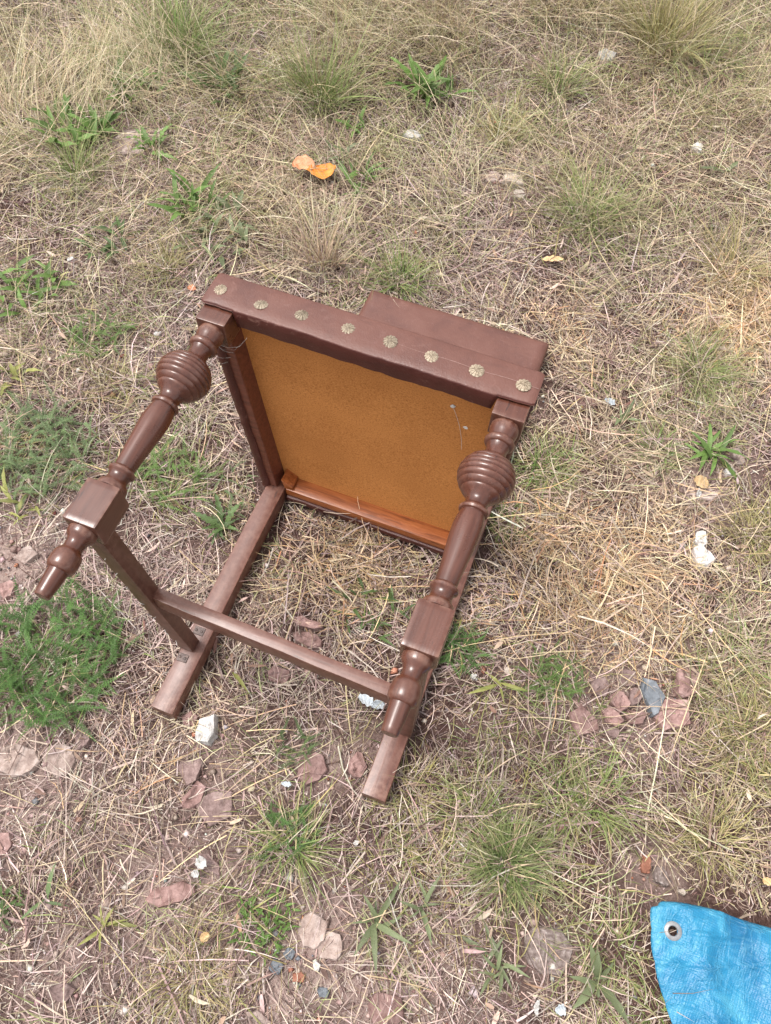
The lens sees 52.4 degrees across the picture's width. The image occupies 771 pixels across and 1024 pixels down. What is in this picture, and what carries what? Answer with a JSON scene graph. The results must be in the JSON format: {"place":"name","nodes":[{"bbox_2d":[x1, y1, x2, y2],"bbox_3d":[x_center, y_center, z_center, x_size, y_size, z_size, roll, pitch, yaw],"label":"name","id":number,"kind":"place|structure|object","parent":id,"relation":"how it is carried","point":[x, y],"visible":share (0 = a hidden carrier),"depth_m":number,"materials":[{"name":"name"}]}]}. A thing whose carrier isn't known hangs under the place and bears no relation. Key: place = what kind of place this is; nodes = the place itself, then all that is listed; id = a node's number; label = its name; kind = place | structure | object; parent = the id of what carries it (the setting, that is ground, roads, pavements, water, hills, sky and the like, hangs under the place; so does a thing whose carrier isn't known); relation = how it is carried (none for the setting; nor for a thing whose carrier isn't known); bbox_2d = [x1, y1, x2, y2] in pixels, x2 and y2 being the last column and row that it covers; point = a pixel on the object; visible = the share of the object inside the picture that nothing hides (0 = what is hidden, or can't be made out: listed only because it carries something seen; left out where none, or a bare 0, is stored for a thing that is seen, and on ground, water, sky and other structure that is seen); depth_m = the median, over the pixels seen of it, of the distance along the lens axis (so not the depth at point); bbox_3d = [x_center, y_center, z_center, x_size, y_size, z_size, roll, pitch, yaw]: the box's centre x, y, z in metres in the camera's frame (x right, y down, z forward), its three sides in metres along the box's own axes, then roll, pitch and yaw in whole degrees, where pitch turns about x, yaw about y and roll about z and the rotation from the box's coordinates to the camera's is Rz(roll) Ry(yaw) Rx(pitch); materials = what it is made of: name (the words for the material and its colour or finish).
{"place":"outdoors","nodes":[
{"label":"outdoors","id":0,"kind":"place"},
{"bbox_2d":[0,0,770,1023],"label":"ground","id":1,"kind":"structure","parent":0,"point":[418,746],"depth_m":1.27,"materials":[{"name":"beige plant"}]},
{"bbox_2d":[0,832,14,856],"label":"stone","id":2,"kind":"object","parent":1,"relation":"on","point":[6,842],"visible":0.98,"depth_m":1.11,"materials":[{"name":"pink stone"}]},
{"bbox_2d":[0,580,17,601],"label":"stone","id":3,"kind":"object","parent":1,"relation":"on","point":[4,588],"visible":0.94,"depth_m":1.30,"materials":[{"name":"pink stone"}]},
{"bbox_2d":[0,882,24,930],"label":"weed","id":4,"kind":"object","parent":1,"relation":"on","point":[2,902],"visible":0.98,"depth_m":1.07,"materials":[{"name":"green plant"}]},
{"bbox_2d":[0,744,41,778],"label":"stone slab","id":5,"kind":"object","parent":1,"relation":"on","point":[30,761],"depth_m":1.17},
{"bbox_2d":[0,362,42,395],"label":"weed","id":6,"kind":"object","parent":1,"relation":"on","point":[13,369],"visible":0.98,"depth_m":1.50,"materials":[{"name":"yellow plant"}]},
{"bbox_2d":[0,465,43,524],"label":"weed","id":7,"kind":"object","parent":1,"relation":"on","point":[9,499],"visible":0.94,"depth_m":1.37,"materials":[{"name":"yellow plant"}]},
{"bbox_2d":[15,545,40,565],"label":"stone","id":8,"kind":"object","parent":1,"relation":"on","point":[27,555],"visible":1,"depth_m":1.33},
{"bbox_2d":[0,255,77,316],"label":"weed","id":9,"kind":"object","parent":1,"relation":"on","point":[45,274],"visible":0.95,"depth_m":1.58,"materials":[{"name":"green plant"}]},
{"bbox_2d":[19,862,69,920],"bbox_3d":[-0.457,0.533,1.077,0.047,0.016,0.082,24,65,11],"label":"plantain","id":10,"kind":"object","parent":1,"relation":"on","point":[48,886],"visible":1,"depth_m":1.08,"materials":[{"name":"green plant"}]},
{"bbox_2d":[0,381,103,514],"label":"yarrow","id":11,"kind":"object","parent":1,"relation":"on","point":[65,455],"visible":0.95,"depth_m":1.41,"materials":[{"name":"green plant"}]},
{"bbox_2d":[42,744,77,778],"bbox_3d":[-0.490,0.375,1.182,0.056,0.023,0.048,25,68,10],"label":"stone slab","id":12,"kind":"object","parent":1,"relation":"on","point":[62,763],"depth_m":1.18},
{"bbox_2d":[47,983,76,1003],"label":"stone","id":13,"kind":"object","parent":1,"relation":"on","point":[57,990],"visible":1,"depth_m":1.04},
{"bbox_2d":[0,107,129,208],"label":"grass tuft","id":14,"kind":"object","parent":1,"relation":"on","point":[71,163],"visible":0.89,"depth_m":1.75,"materials":[{"name":"plant"}]},
{"bbox_2d":[23,92,115,148],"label":"weed","id":15,"kind":"object","parent":1,"relation":"on","point":[47,112],"visible":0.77,"depth_m":1.81,"materials":[{"name":"green plant"}]},
{"bbox_2d":[0,580,141,762],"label":"grass tuft","id":16,"kind":"object","parent":1,"relation":"on","point":[90,616],"visible":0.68,"depth_m":1.25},
{"bbox_2d":[0,573,145,742],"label":"yarrow","id":17,"kind":"object","parent":1,"relation":"on","point":[25,627],"visible":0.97,"depth_m":1.23,"materials":[{"name":"green plant"}]},
{"bbox_2d":[75,727,92,749],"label":"stone","id":18,"kind":"object","parent":1,"relation":"on","point":[87,741],"visible":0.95,"depth_m":1.19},
{"bbox_2d":[54,109,125,141],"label":"weed","id":19,"kind":"object","parent":1,"relation":"on","point":[92,120],"visible":0.76,"depth_m":1.80,"materials":[{"name":"green plant"}]},
{"bbox_2d":[57,299,139,360],"bbox_3d":[-0.573,-0.353,1.530,0.160,0.041,0.178,19,64,9],"label":"yarrow","id":20,"kind":"object","parent":1,"relation":"on","point":[78,338],"visible":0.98,"depth_m":1.53,"materials":[{"name":"green plant"}]},
{"bbox_2d":[74,216,126,262],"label":"weed","id":21,"kind":"object","parent":1,"relation":"on","point":[108,246],"visible":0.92,"depth_m":1.64,"materials":[{"name":"green plant"}]},
{"bbox_2d":[77,904,136,950],"bbox_3d":[-0.375,0.570,1.067,0.067,0.014,0.064,19,64,9],"label":"plantain","id":22,"kind":"object","parent":1,"relation":"on","point":[94,934],"visible":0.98,"depth_m":1.07,"materials":[{"name":"yellow plant"}]},
{"bbox_2d":[60,338,159,418],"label":"grass tuft","id":23,"kind":"object","parent":1,"relation":"on","point":[112,380],"visible":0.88,"depth_m":1.50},
{"bbox_2d":[112,129,151,154],"bbox_3d":[-0.590,-0.857,1.823,0.072,0.013,0.096,-33,68,-17],"label":"stone","id":24,"kind":"object","parent":1,"relation":"on","point":[123,148],"visible":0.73,"depth_m":1.82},
{"bbox_2d":[104,44,180,105],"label":"weed","id":25,"kind":"object","parent":1,"relation":"on","point":[135,79],"visible":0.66,"depth_m":1.89,"materials":[{"name":"green plant"}]},
{"bbox_2d":[123,123,177,160],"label":"dandelion","id":26,"kind":"object","parent":1,"relation":"on","point":[148,141],"visible":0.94,"depth_m":1.80,"materials":[{"name":"green plant"}]},
{"bbox_2d":[58,0,264,106],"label":"grass tuft","id":27,"kind":"object","parent":1,"relation":"on","point":[178,20],"visible":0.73,"depth_m":1.94,"materials":[{"name":"plant"}]},
{"bbox_2d":[114,226,211,304],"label":"grass tuft","id":28,"kind":"object","parent":1,"relation":"on","point":[167,258],"visible":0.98,"depth_m":1.62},
{"bbox_2d":[145,881,195,907],"bbox_3d":[-0.302,0.539,1.104,0.071,0.034,0.028,-10,62,-9],"label":"brick fragment","id":29,"kind":"object","parent":1,"relation":"on","point":[175,891],"visible":0.95,"depth_m":1.09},
{"bbox_2d":[122,430,228,510],"bbox_3d":[-0.382,-0.077,1.397,0.195,0.037,0.154,19,64,9],"label":"yarrow","id":30,"kind":"object","parent":1,"relation":"on","point":[160,473],"visible":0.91,"depth_m":1.40,"materials":[{"name":"green plant"}]},
{"bbox_2d":[147,162,231,223],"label":"weed","id":31,"kind":"object","parent":1,"relation":"on","point":[193,197],"visible":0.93,"depth_m":1.70,"materials":[{"name":"green plant"}]},
{"bbox_2d":[177,759,202,785],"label":"stone","id":32,"kind":"object","parent":1,"relation":"on","point":[190,773],"visible":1,"depth_m":1.17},
{"bbox_2d":[181,780,206,809],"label":"stone","id":33,"kind":"object","parent":1,"relation":"on","point":[189,802],"visible":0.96,"depth_m":1.15,"materials":[{"name":"pink stone"}]},
{"bbox_2d":[127,888,266,1023],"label":"grass tuft","id":34,"kind":"object","parent":1,"relation":"on","point":[192,962],"visible":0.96,"depth_m":1.05,"materials":[{"name":"plant"}]},
{"bbox_2d":[195,714,218,746],"bbox_3d":[-0.272,0.333,1.202,0.035,0.043,0.046,13,61,9],"label":"stone","id":35,"kind":"object","parent":1,"relation":"on","point":[209,733],"visible":0.98,"depth_m":1.19,"materials":[{"name":"white stone"}]},
{"bbox_2d":[198,853,221,875],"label":"stone","id":36,"kind":"object","parent":1,"relation":"on","point":[207,856],"visible":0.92,"depth_m":1.11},
{"bbox_2d":[196,790,233,826],"bbox_3d":[-0.247,0.435,1.157,0.058,0.024,0.048,-21,65,-12],"label":"stone","id":37,"kind":"object","parent":1,"relation":"on","point":[210,806],"visible":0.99,"depth_m":1.15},
{"bbox_2d":[180,48,249,103],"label":"weed","id":38,"kind":"object","parent":1,"relation":"on","point":[229,77],"visible":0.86,"depth_m":1.91,"materials":[{"name":"green plant"}]},
{"bbox_2d":[172,189,258,268],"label":"weed","id":39,"kind":"object","parent":1,"relation":"on","point":[239,227],"visible":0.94,"depth_m":1.67,"materials":[{"name":"green plant"}]},
{"bbox_2d":[191,492,242,545],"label":"dandelion","id":40,"kind":"object","parent":1,"relation":"on","point":[214,522],"visible":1,"depth_m":1.35,"materials":[{"name":"green plant"}]},
{"bbox_2d":[202,461,258,517],"bbox_3d":[-0.265,-0.039,1.385,0.099,0.023,0.113,-40,70,-19],"label":"yarrow","id":41,"kind":"object","parent":1,"relation":"on","point":[230,502],"visible":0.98,"depth_m":1.39,"materials":[{"name":"green plant"}]},
{"bbox_2d":[246,1009,272,1023],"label":"stone","id":42,"kind":"object","parent":1,"relation":"on","point":[261,1019],"visible":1,"depth_m":1.03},
{"bbox_2d":[227,883,300,965],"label":"weed","id":43,"kind":"object","parent":1,"relation":"on","point":[263,937],"visible":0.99,"depth_m":1.08,"materials":[{"name":"green plant"}]},
{"bbox_2d":[268,666,289,683],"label":"stone","id":44,"kind":"object","parent":1,"relation":"on","point":[279,669],"visible":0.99,"depth_m":1.24,"materials":[{"name":"pink stone"}]},
{"bbox_2d":[244,798,321,875],"bbox_3d":[-0.147,0.466,1.122,0.113,0.025,0.104,3,62,1],"label":"yarrow","id":45,"kind":"object","parent":1,"relation":"on","point":[285,822],"visible":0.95,"depth_m":1.13,"materials":[{"name":"green plant"}]},
{"bbox_2d":[34,273,548,804],"bbox_3d":[-0.025,-0.112,1.171,0.460,0.474,0.894,19,64,9],"label":"chair","id":46,"kind":"object","parent":1,"relation":"on","point":[400,419],"visible":1,"depth_m":1.04,"materials":[{"name":"brown paint"}]},
{"bbox_2d":[226,760,365,926],"bbox_3d":[-0.131,0.465,1.109,0.197,0.094,0.236,-17,64,-10],"label":"grass tuft","id":47,"kind":"object","parent":1,"relation":"on","point":[304,858],"visible":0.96,"depth_m":1.12,"materials":[{"name":"plant"}]},
{"bbox_2d":[275,715,325,771],"bbox_3d":[-0.129,0.349,1.185,0.079,0.022,0.086,-5,63,-3],"label":"yarrow","id":48,"kind":"object","parent":1,"relation":"on","point":[305,741],"visible":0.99,"depth_m":1.18,"materials":[{"name":"green plant"}]},
{"bbox_2d":[292,616,322,630],"bbox_3d":[-0.127,0.185,1.289,0.056,0.032,0.019,16,64,9],"label":"brick fragment","id":49,"kind":"object","parent":1,"relation":"on","point":[314,626],"visible":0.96,"depth_m":1.28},
{"bbox_2d":[293,631,323,651],"bbox_3d":[-0.127,0.210,1.276,0.055,0.034,0.027,17,63,6],"label":"brick fragment","id":50,"kind":"object","parent":1,"relation":"on","point":[307,642],"visible":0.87,"depth_m":1.26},
{"bbox_2d":[297,752,328,785],"bbox_3d":[-0.112,0.387,1.183,0.049,0.026,0.042,-20,64,-11],"label":"stone","id":51,"kind":"object","parent":1,"relation":"on","point":[318,765],"visible":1,"depth_m":1.18,"materials":[{"name":"pink stone"}]},
{"bbox_2d":[235,157,390,280],"bbox_3d":[-0.139,-0.596,1.575,0.333,0.215,0.327,-15,64,-9],"label":"grass tuft","id":52,"kind":"object","parent":1,"relation":"on","point":[326,246],"visible":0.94,"depth_m":1.62,"materials":[{"name":"plant"}]},
{"bbox_2d":[298,912,327,949],"bbox_3d":[-0.101,0.578,1.083,0.044,0.022,0.046,3,61,2],"label":"stone slab","id":53,"kind":"object","parent":1,"relation":"on","point":[318,937],"depth_m":1.08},
{"bbox_2d":[292,154,335,179],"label":"dead leaf","id":54,"kind":"object","parent":1,"relation":"on","point":[324,173],"visible":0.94,"depth_m":1.75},
{"bbox_2d":[224,0,410,147],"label":"grass tuft","id":55,"kind":"object","parent":1,"relation":"on","point":[315,79],"visible":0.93,"depth_m":1.87,"materials":[{"name":"plant"}]},
{"bbox_2d":[318,931,343,961],"bbox_3d":[-0.075,0.595,1.075,0.038,0.018,0.036,9,61,3],"label":"stone slab","id":56,"kind":"object","parent":1,"relation":"on","point":[334,947],"depth_m":1.07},
{"bbox_2d":[347,752,366,778],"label":"stone","id":57,"kind":"object","parent":1,"relation":"on","point":[355,764],"visible":1,"depth_m":1.18,"materials":[{"name":"pink stone"}]},
{"bbox_2d":[335,150,390,196],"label":"weed","id":58,"kind":"object","parent":1,"relation":"on","point":[352,173],"visible":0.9,"depth_m":1.76,"materials":[{"name":"green plant"}]},
{"bbox_2d":[326,571,415,646],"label":"weed","id":59,"kind":"object","parent":1,"relation":"on","point":[389,598],"visible":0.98,"depth_m":1.28,"materials":[{"name":"green plant"}]},
{"bbox_2d":[353,878,411,972],"bbox_3d":[-0.009,0.564,1.067,0.082,0.034,0.107,-9,63,-5],"label":"plantain","id":60,"kind":"object","parent":1,"relation":"on","point":[371,931],"visible":1,"depth_m":1.07,"materials":[{"name":"green plant"}]},
{"bbox_2d":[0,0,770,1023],"bbox_3d":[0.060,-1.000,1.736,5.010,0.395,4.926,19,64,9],"label":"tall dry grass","id":61,"kind":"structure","parent":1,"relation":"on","point":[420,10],"depth_m":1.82,"materials":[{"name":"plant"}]},
{"bbox_2d":[0,0,770,1023],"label":"gravel","id":62,"kind":"structure","parent":1,"relation":"on","point":[240,850],"depth_m":1.18,"materials":[{"name":"gravel"}]},
{"bbox_2d":[367,993,404,1023],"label":"stone slab","id":63,"kind":"object","parent":1,"relation":"on","point":[382,1001],"depth_m":1.03,"materials":[{"name":"pink stone"}]},
{"bbox_2d":[344,222,453,306],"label":"grass tuft","id":64,"kind":"object","parent":1,"relation":"on","point":[394,270],"visible":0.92,"depth_m":1.62,"materials":[{"name":"plant"}]},
{"bbox_2d":[354,732,462,847],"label":"grass tuft","id":65,"kind":"object","parent":1,"relation":"on","point":[404,783],"visible":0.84,"depth_m":1.15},
{"bbox_2d":[382,51,454,108],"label":"dandelion","id":66,"kind":"object","parent":1,"relation":"on","point":[423,81],"visible":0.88,"depth_m":1.89,"materials":[{"name":"green plant"}]},
{"bbox_2d":[399,875,446,945],"bbox_3d":[0.065,0.544,1.084,0.072,0.019,0.072,-38,69,-18],"label":"plantain","id":67,"kind":"object","parent":1,"relation":"on","point":[426,900],"visible":1,"depth_m":1.08,"materials":[{"name":"green plant"}]},
{"bbox_2d":[362,781,488,908],"bbox_3d":[0.060,0.484,1.125,0.176,0.064,0.184,-37,69,-18],"label":"grass tuft","id":68,"kind":"object","parent":1,"relation":"on","point":[414,878],"visible":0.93,"depth_m":1.12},
{"bbox_2d":[439,610,495,679],"bbox_3d":[0.120,0.212,1.257,0.114,0.028,0.116,0,62,-1],"label":"yarrow","id":69,"kind":"object","parent":1,"relation":"on","point":[451,637],"visible":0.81,"depth_m":1.26,"materials":[{"name":"green plant"}]},
{"bbox_2d":[402,727,564,897],"bbox_3d":[0.124,0.425,1.131,0.246,0.095,0.212,-23,65,-12],"label":"grass tuft","id":70,"kind":"object","parent":1,"relation":"on","point":[485,802],"visible":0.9,"depth_m":1.15,"materials":[{"name":"plant"}]},
{"bbox_2d":[460,921,529,996],"bbox_3d":[0.146,0.598,1.051,0.074,0.024,0.090,-17,64,-9],"label":"plantain","id":71,"kind":"object","parent":1,"relation":"on","point":[498,956],"visible":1,"depth_m":1.05,"materials":[{"name":"green plant"}]},
{"bbox_2d":[467,672,525,701],"bbox_3d":[0.176,0.280,1.227,0.092,0.019,0.050,19,64,9],"label":"plantain","id":72,"kind":"object","parent":1,"relation":"on","point":[488,687],"visible":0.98,"depth_m":1.23,"materials":[{"name":"yellow plant"}]},
{"bbox_2d":[459,81,552,163],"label":"grass tuft","id":73,"kind":"object","parent":1,"relation":"on","point":[505,128],"visible":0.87,"depth_m":1.83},
{"bbox_2d":[477,492,537,554],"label":"grass tuft","id":74,"kind":"object","parent":1,"relation":"on","point":[508,522],"visible":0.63,"depth_m":1.37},
{"bbox_2d":[435,792,584,942],"bbox_3d":[0.178,0.494,1.102,0.212,0.120,0.240,19,64,9],"label":"grass tuft","id":75,"kind":"object","parent":1,"relation":"on","point":[494,843],"visible":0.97,"depth_m":1.11,"materials":[{"name":"plant"}]},
{"bbox_2d":[524,925,572,976],"bbox_3d":[0.222,0.600,1.073,0.066,0.021,0.063,8,65,6],"label":"concrete piece","id":76,"kind":"object","parent":1,"relation":"on","point":[563,954],"visible":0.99,"depth_m":1.07,"materials":[{"name":"concrete"}]},
{"bbox_2d":[512,635,587,707],"bbox_3d":[0.262,0.254,1.237,0.122,0.026,0.117,-9,63,-6],"label":"yarrow","id":77,"kind":"object","parent":1,"relation":"on","point":[554,674],"visible":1,"depth_m":1.24,"materials":[{"name":"green plant"}]},
{"bbox_2d":[511,415,597,503],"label":"grass tuft","id":78,"kind":"object","parent":1,"relation":"on","point":[549,459],"visible":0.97,"depth_m":1.42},
{"bbox_2d":[505,734,606,868],"bbox_3d":[0.270,0.414,1.148,0.166,0.090,0.182,-34,68,-17],"label":"grass tuft","id":79,"kind":"object","parent":1,"relation":"on","point":[563,778],"visible":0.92,"depth_m":1.16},
{"bbox_2d":[507,22,638,109],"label":"grass tuft","id":80,"kind":"object","parent":1,"relation":"on","point":[562,75],"visible":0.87,"depth_m":1.91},
{"bbox_2d":[501,129,654,266],"bbox_3d":[0.443,-0.686,1.684,0.413,0.172,0.363,19,64,9],"label":"grass tuft","id":81,"kind":"object","parent":1,"relation":"on","point":[569,199],"visible":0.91,"depth_m":1.71,"materials":[{"name":"plant"}]},
{"bbox_2d":[566,705,598,737],"bbox_3d":[0.307,0.325,1.219,0.042,0.029,0.046,-14,64,-8],"label":"stone","id":82,"kind":"object","parent":1,"relation":"on","point":[580,711],"visible":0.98,"depth_m":1.21,"materials":[{"name":"pink stone"}]},
{"bbox_2d":[569,944,628,1023],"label":"plantain","id":83,"kind":"object","parent":1,"relation":"on","point":[613,999],"visible":0.99,"depth_m":1.04,"materials":[{"name":"green plant"}]},
{"bbox_2d":[590,673,608,697],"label":"stone","id":84,"kind":"object","parent":1,"relation":"on","point":[597,684],"visible":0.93,"depth_m":1.24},
{"bbox_2d":[527,729,683,871],"bbox_3d":[0.311,0.417,1.145,0.222,0.094,0.218,-6,63,-4],"label":"grass tuft","id":85,"kind":"object","parent":1,"relation":"on","point":[601,819],"visible":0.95,"depth_m":1.15,"materials":[{"name":"plant"}]},
{"bbox_2d":[599,707,623,726],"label":"stone","id":86,"kind":"object","parent":1,"relation":"on","point":[609,711],"visible":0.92,"depth_m":1.21,"materials":[{"name":"pink stone"}]},
{"bbox_2d":[557,884,666,1023],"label":"grass tuft","id":87,"kind":"object","parent":1,"relation":"on","point":[618,937],"visible":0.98,"depth_m":1.07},
{"bbox_2d":[607,690,630,712],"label":"stone","id":88,"kind":"object","parent":1,"relation":"on","point":[621,699],"visible":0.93,"depth_m":1.22,"materials":[{"name":"pink stone"}]},
{"bbox_2d":[614,669,639,687],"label":"stone","id":89,"kind":"object","parent":1,"relation":"on","point":[623,672],"visible":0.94,"depth_m":1.25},
{"bbox_2d":[623,710,646,725],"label":"stone","id":90,"kind":"object","parent":1,"relation":"on","point":[639,721],"visible":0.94,"depth_m":1.22,"materials":[{"name":"pink stone"}]},
{"bbox_2d":[603,940,669,1023],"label":"grass tuft","id":91,"kind":"object","parent":1,"relation":"on","point":[661,997],"visible":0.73,"depth_m":1.04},
{"bbox_2d":[639,678,664,717],"bbox_3d":[0.419,0.291,1.238,0.034,0.037,0.066,-14,64,-8],"label":"stone","id":92,"kind":"object","parent":1,"relation":"on","point":[650,695],"visible":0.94,"depth_m":1.23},
{"bbox_2d":[619,408,697,487],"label":"grass tuft","id":93,"kind":"object","parent":1,"relation":"on","point":[674,453],"visible":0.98,"depth_m":1.43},
{"bbox_2d":[652,866,670,887],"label":"stone","id":94,"kind":"object","parent":1,"relation":"on","point":[658,878],"visible":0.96,"depth_m":1.12,"materials":[{"name":"stone"}]},
{"bbox_2d":[653,699,690,730],"bbox_3d":[0.447,0.318,1.227,0.066,0.030,0.050,-3,63,-2],"label":"stone","id":95,"kind":"object","parent":1,"relation":"on","point":[677,717],"visible":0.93,"depth_m":1.22,"materials":[{"name":"pink stone"}]},
{"bbox_2d":[586,0,770,106],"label":"grass tuft","id":96,"kind":"object","parent":1,"relation":"on","point":[670,18],"visible":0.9,"depth_m":1.98,"materials":[{"name":"plant"}]},
{"bbox_2d":[673,666,699,698],"bbox_3d":[0.477,0.273,1.244,0.040,0.043,0.054,10,63,4],"label":"stone","id":97,"kind":"object","parent":1,"relation":"on","point":[683,690],"visible":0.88,"depth_m":1.23,"materials":[{"name":"pink stone"}]},
{"bbox_2d":[687,480,718,502],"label":"stone","id":98,"kind":"object","parent":1,"relation":"on","point":[707,499],"visible":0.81,"depth_m":1.40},
{"bbox_2d":[691,544,715,569],"bbox_3d":[0.540,0.080,1.343,0.042,0.033,0.040,34,66,18],"label":"plaster lump","id":99,"kind":"object","parent":1,"relation":"on","point":[700,553],"visible":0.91,"depth_m":1.33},
{"bbox_2d":[637,759,770,904],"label":"grass tuft","id":100,"kind":"object","parent":1,"relation":"on","point":[737,825],"visible":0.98,"depth_m":1.14,"materials":[{"name":"plant"}]},
{"bbox_2d":[645,312,765,416],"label":"grass tuft","id":101,"kind":"object","parent":1,"relation":"on","point":[720,372],"visible":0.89,"depth_m":1.51,"materials":[{"name":"plant"}]},
{"bbox_2d":[650,901,770,1023],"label":"tarpaulin","id":102,"kind":"object","parent":1,"relation":"on","point":[725,957],"visible":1,"depth_m":1.04,"materials":[{"name":"plastic"}]},
{"bbox_2d":[683,422,748,485],"bbox_3d":[0.598,-0.112,1.420,0.114,0.031,0.113,11,63,5],"label":"plantain","id":103,"kind":"object","parent":1,"relation":"on","point":[706,452],"visible":0.97,"depth_m":1.42,"materials":[{"name":"green plant"}]},
{"bbox_2d":[668,194,770,319],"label":"grass tuft","id":104,"kind":"object","parent":1,"relation":"on","point":[733,248],"visible":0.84,"depth_m":1.64,"materials":[{"name":"plant"}]},
{"bbox_2d":[677,655,770,802],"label":"grass tuft","id":105,"kind":"object","parent":1,"relation":"on","point":[744,726],"visible":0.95,"depth_m":1.20,"materials":[{"name":"plant"}]},
{"bbox_2d":[701,454,770,605],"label":"grass tuft","id":106,"kind":"object","parent":1,"relation":"on","point":[751,524],"visible":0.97,"depth_m":1.35,"materials":[{"name":"plant"}]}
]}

